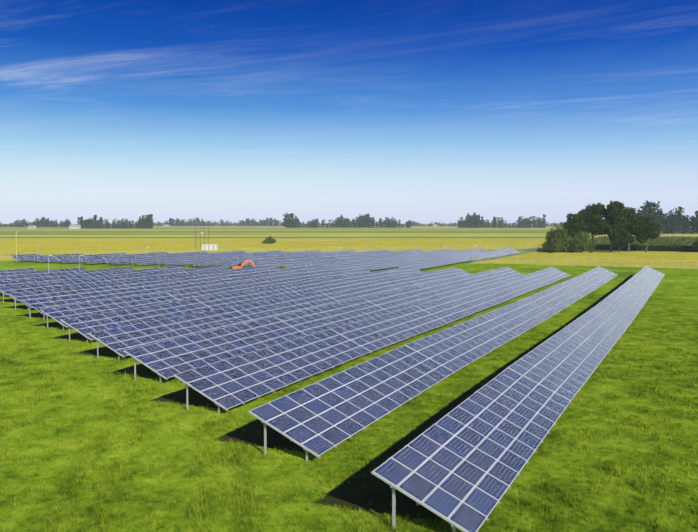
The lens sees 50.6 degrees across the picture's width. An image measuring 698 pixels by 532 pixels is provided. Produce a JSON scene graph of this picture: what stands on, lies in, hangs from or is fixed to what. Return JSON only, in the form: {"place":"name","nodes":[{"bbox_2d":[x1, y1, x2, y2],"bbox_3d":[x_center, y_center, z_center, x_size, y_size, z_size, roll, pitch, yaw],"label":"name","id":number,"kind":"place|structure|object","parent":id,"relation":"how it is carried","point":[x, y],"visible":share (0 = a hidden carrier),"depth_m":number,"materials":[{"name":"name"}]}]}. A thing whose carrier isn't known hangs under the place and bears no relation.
{"place":"outdoors","nodes":[
{"label":"outdoors","id":0,"kind":"place"},
{"bbox_2d":[0,224,697,531],"bbox_3d":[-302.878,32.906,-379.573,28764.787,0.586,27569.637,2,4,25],"label":"ground","id":1,"kind":"structure","parent":0,"point":[680,278],"depth_m":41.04,"materials":[{"name":"green plant"}]},
{"bbox_2d":[0,268,35,272],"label":"solar row","id":2,"kind":"object","parent":1,"relation":"on","point":[16,270],"visible":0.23,"depth_m":146.17,"materials":[{"name":"blue glass"}]},
{"bbox_2d":[10,254,39,261],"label":"solar row","id":3,"kind":"object","parent":1,"relation":"on","point":[26,257],"visible":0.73,"depth_m":208.97,"materials":[{"name":"blue glass"}]},
{"bbox_2d":[28,225,35,228],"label":"house","id":4,"kind":"structure","parent":1,"relation":"on","point":[31,226],"depth_m":1505.87,"materials":[{"name":"beige"}]},
{"bbox_2d":[0,268,86,276],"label":"solar row","id":5,"kind":"object","parent":1,"relation":"on","point":[38,272],"visible":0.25,"depth_m":140.43,"materials":[{"name":"blue glass"}]},
{"bbox_2d":[33,253,83,263],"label":"solar row","id":6,"kind":"object","parent":1,"relation":"on","point":[44,258],"visible":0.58,"depth_m":206.16,"materials":[{"name":"blue glass"}]},
{"bbox_2d":[0,267,135,281],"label":"solar row","id":7,"kind":"object","parent":1,"relation":"on","point":[36,276],"visible":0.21,"depth_m":134.54,"materials":[{"name":"blue glass"}]},
{"bbox_2d":[69,225,80,228],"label":"building","id":8,"kind":"structure","parent":1,"relation":"on","point":[74,226],"depth_m":1453.71,"materials":[{"name":"beige"}]},
{"bbox_2d":[56,253,125,263],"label":"solar row","id":9,"kind":"object","parent":1,"relation":"on","point":[69,259],"visible":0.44,"depth_m":203.25,"materials":[{"name":"blue glass"}]},
{"bbox_2d":[0,266,186,294],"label":"solar row","id":10,"kind":"object","parent":1,"relation":"on","point":[70,278],"visible":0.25,"depth_m":127.54,"materials":[{"name":"blue glass"}]},
{"bbox_2d":[0,265,229,302],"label":"solar row","id":11,"kind":"object","parent":1,"relation":"on","point":[33,287],"visible":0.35,"depth_m":119.41,"materials":[{"name":"blue glass"}]},
{"bbox_2d":[80,252,167,264],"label":"solar row","id":12,"kind":"object","parent":1,"relation":"on","point":[95,259],"visible":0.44,"depth_m":200.90,"materials":[{"name":"blue glass"}]},
{"bbox_2d":[10,265,278,310],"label":"solar row","id":13,"kind":"object","parent":1,"relation":"on","point":[29,295],"visible":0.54,"depth_m":112.39,"materials":[{"name":"blue glass"}]},
{"bbox_2d":[105,251,207,265],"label":"solar row","id":14,"kind":"object","parent":1,"relation":"on","point":[126,260],"visible":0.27,"depth_m":199.06,"materials":[{"name":"blue glass"}]},
{"bbox_2d":[24,266,326,319],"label":"solar row","id":15,"kind":"object","parent":1,"relation":"on","point":[44,303],"visible":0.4,"depth_m":104.79,"materials":[{"name":"blue glass"}]},
{"bbox_2d":[130,251,246,265],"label":"solar row","id":16,"kind":"object","parent":1,"relation":"on","point":[145,261],"visible":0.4,"depth_m":197.50,"materials":[{"name":"blue glass"}]},
{"bbox_2d":[199,228,204,247],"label":"transformer","id":17,"kind":"object","parent":1,"relation":"on","point":[202,233],"visible":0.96,"depth_m":331.75,"materials":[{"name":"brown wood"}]},
{"bbox_2d":[40,267,369,328],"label":"solar row","id":18,"kind":"object","parent":1,"relation":"on","point":[58,314],"visible":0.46,"depth_m":96.14,"materials":[{"name":"blue glass"}]},
{"bbox_2d":[202,244,217,249],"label":"transformer station","id":19,"kind":"object","parent":1,"relation":"on","point":[209,246],"visible":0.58,"depth_m":302.18,"materials":[{"name":"grey paint"}]},
{"bbox_2d":[157,251,283,266],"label":"solar row","id":20,"kind":"object","parent":1,"relation":"on","point":[174,261],"visible":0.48,"depth_m":196.16,"materials":[{"name":"blue glass"}]},
{"bbox_2d":[61,267,423,342],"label":"solar row","id":21,"kind":"object","parent":1,"relation":"on","point":[84,325],"visible":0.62,"depth_m":87.52,"materials":[{"name":"blue glass"}]},
{"bbox_2d":[233,259,254,268],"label":"excavator","id":22,"kind":"object","parent":1,"relation":"on","point":[240,265],"visible":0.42,"depth_m":165.11,"materials":[{"name":"orange metal"}]},
{"bbox_2d":[184,250,320,267],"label":"solar row","id":23,"kind":"object","parent":1,"relation":"on","point":[199,262],"visible":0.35,"depth_m":194.98,"materials":[{"name":"blue glass"}]},
{"bbox_2d":[261,236,276,243],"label":"bush","id":24,"kind":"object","parent":1,"relation":"on","point":[269,240],"depth_m":396.26,"materials":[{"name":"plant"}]},
{"bbox_2d":[0,237,544,237],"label":"green field strip","id":25,"kind":"object","parent":1,"relation":"on","point":[273,237],"depth_m":562.69,"materials":[{"name":"green plant"}]},
{"bbox_2d":[88,267,469,359],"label":"solar row","id":26,"kind":"object","parent":1,"relation":"on","point":[119,340],"visible":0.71,"depth_m":77.83,"materials":[{"name":"blue glass"}]},
{"bbox_2d":[214,250,355,266],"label":"solar row","id":27,"kind":"object","parent":1,"relation":"on","point":[230,262],"visible":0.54,"depth_m":196.58,"materials":[{"name":"blue glass"}]},
{"bbox_2d":[247,249,390,267],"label":"solar row","id":28,"kind":"object","parent":1,"relation":"on","point":[264,262],"visible":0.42,"depth_m":196.94,"materials":[{"name":"blue glass"}]},
{"bbox_2d":[124,267,523,381],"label":"solar row","id":29,"kind":"object","parent":1,"relation":"on","point":[167,359],"visible":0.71,"depth_m":67.79,"materials":[{"name":"blue glass"}]},
{"bbox_2d":[0,231,689,232],"bbox_3d":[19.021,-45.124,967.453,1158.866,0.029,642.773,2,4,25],"label":"green field strip","id":30,"kind":"object","parent":1,"relation":"on","point":[286,231],"depth_m":970.15,"materials":[{"name":"green plant"}]},
{"bbox_2d":[0,244,694,267],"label":"perimeter fence","id":31,"kind":"object","parent":1,"relation":"on","point":[480,258],"visible":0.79,"depth_m":235.89,"materials":[{"name":"grey metal"}]},
{"bbox_2d":[0,200,697,233],"bbox_3d":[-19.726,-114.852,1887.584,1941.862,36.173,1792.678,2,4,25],"label":"horizon treeline","id":32,"kind":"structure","parent":1,"relation":"on","point":[684,224],"depth_m":1659.40,"materials":[{"name":"green plant"}]},
{"bbox_2d":[275,249,423,268],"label":"solar row","id":33,"kind":"object","parent":1,"relation":"on","point":[296,263],"visible":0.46,"depth_m":193.15,"materials":[{"name":"blue glass"}]},
{"bbox_2d":[173,267,570,413],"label":"solar row","id":34,"kind":"object","parent":1,"relation":"on","point":[227,384],"visible":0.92,"depth_m":57.13,"materials":[{"name":"blue glass"}]},
{"bbox_2d":[309,249,454,269],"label":"solar row","id":35,"kind":"object","parent":1,"relation":"on","point":[335,264],"visible":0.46,"depth_m":190.06,"materials":[{"name":"blue glass"}]},
{"bbox_2d":[348,248,486,270],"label":"solar row","id":36,"kind":"object","parent":1,"relation":"on","point":[375,265],"visible":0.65,"depth_m":188.29,"materials":[{"name":"blue glass"}]},
{"bbox_2d":[248,266,617,460],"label":"solar row","id":37,"kind":"object","parent":1,"relation":"on","point":[318,418],"visible":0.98,"depth_m":46.13,"materials":[{"name":"blue glass"}]},
{"bbox_2d":[392,248,518,269],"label":"solar row","id":38,"kind":"object","parent":1,"relation":"on","point":[429,263],"visible":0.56,"depth_m":196.27,"materials":[{"name":"blue glass"}]},
{"bbox_2d":[371,266,664,531],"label":"solar row","id":39,"kind":"object","parent":1,"relation":"on","point":[487,435],"visible":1,"depth_m":34.79,"materials":[{"name":"blue glass"}]},
{"bbox_2d":[541,224,577,252],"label":"bush","id":40,"kind":"object","parent":1,"relation":"on","point":[559,239],"visible":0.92,"depth_m":276.25,"materials":[{"name":"green plant"}]},
{"bbox_2d":[563,212,590,237],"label":"tree","id":41,"kind":"object","parent":1,"relation":"on","point":[575,225],"visible":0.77,"depth_m":281.13,"materials":[{"name":"green plant"}]},
{"bbox_2d":[572,230,595,252],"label":"bush","id":42,"kind":"object","parent":1,"relation":"on","point":[582,241],"visible":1,"depth_m":274.96,"materials":[{"name":"green plant"}]},
{"bbox_2d":[577,203,606,244],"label":"tree","id":43,"kind":"object","parent":1,"relation":"on","point":[593,217],"visible":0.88,"depth_m":282.24,"materials":[{"name":"green plant"}]},
{"bbox_2d":[600,200,628,251],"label":"tree","id":44,"kind":"object","parent":1,"relation":"on","point":[614,213],"visible":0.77,"depth_m":279.59,"materials":[{"name":"green plant"}]},
{"bbox_2d":[607,222,635,252],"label":"tree","id":45,"kind":"object","parent":1,"relation":"on","point":[619,236],"visible":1,"depth_m":274.38,"materials":[{"name":"green plant"}]},
{"bbox_2d":[623,207,643,251],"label":"tree","id":46,"kind":"object","parent":1,"relation":"on","point":[635,224],"visible":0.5,"depth_m":279.93,"materials":[{"name":"green plant"}]},
{"bbox_2d":[587,236,697,251],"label":"corn field plants","id":47,"kind":"object","parent":1,"relation":"on","point":[675,243],"visible":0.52,"depth_m":300.28,"materials":[{"name":"green plant"}]},
{"bbox_2d":[634,216,660,251],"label":"tree","id":48,"kind":"object","parent":1,"relation":"on","point":[650,229],"visible":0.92,"depth_m":280.80,"materials":[{"name":"green plant"}]},
{"bbox_2d":[693,239,697,248],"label":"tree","id":49,"kind":"object","parent":1,"relation":"on","point":[695,244],"visible":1,"depth_m":280.09,"materials":[{"name":"green plant"}]},
{"bbox_2d":[0,235,697,236],"bbox_3d":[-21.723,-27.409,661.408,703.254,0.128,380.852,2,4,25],"label":"field","id":50,"kind":"structure","parent":0,"point":[313,235],"depth_m":654.73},
{"bbox_2d":[0,0,697,223],"label":"sky","id":51,"kind":"structure","parent":0,"point":[423,111],"materials":[{"name":"blue"}]}
]}

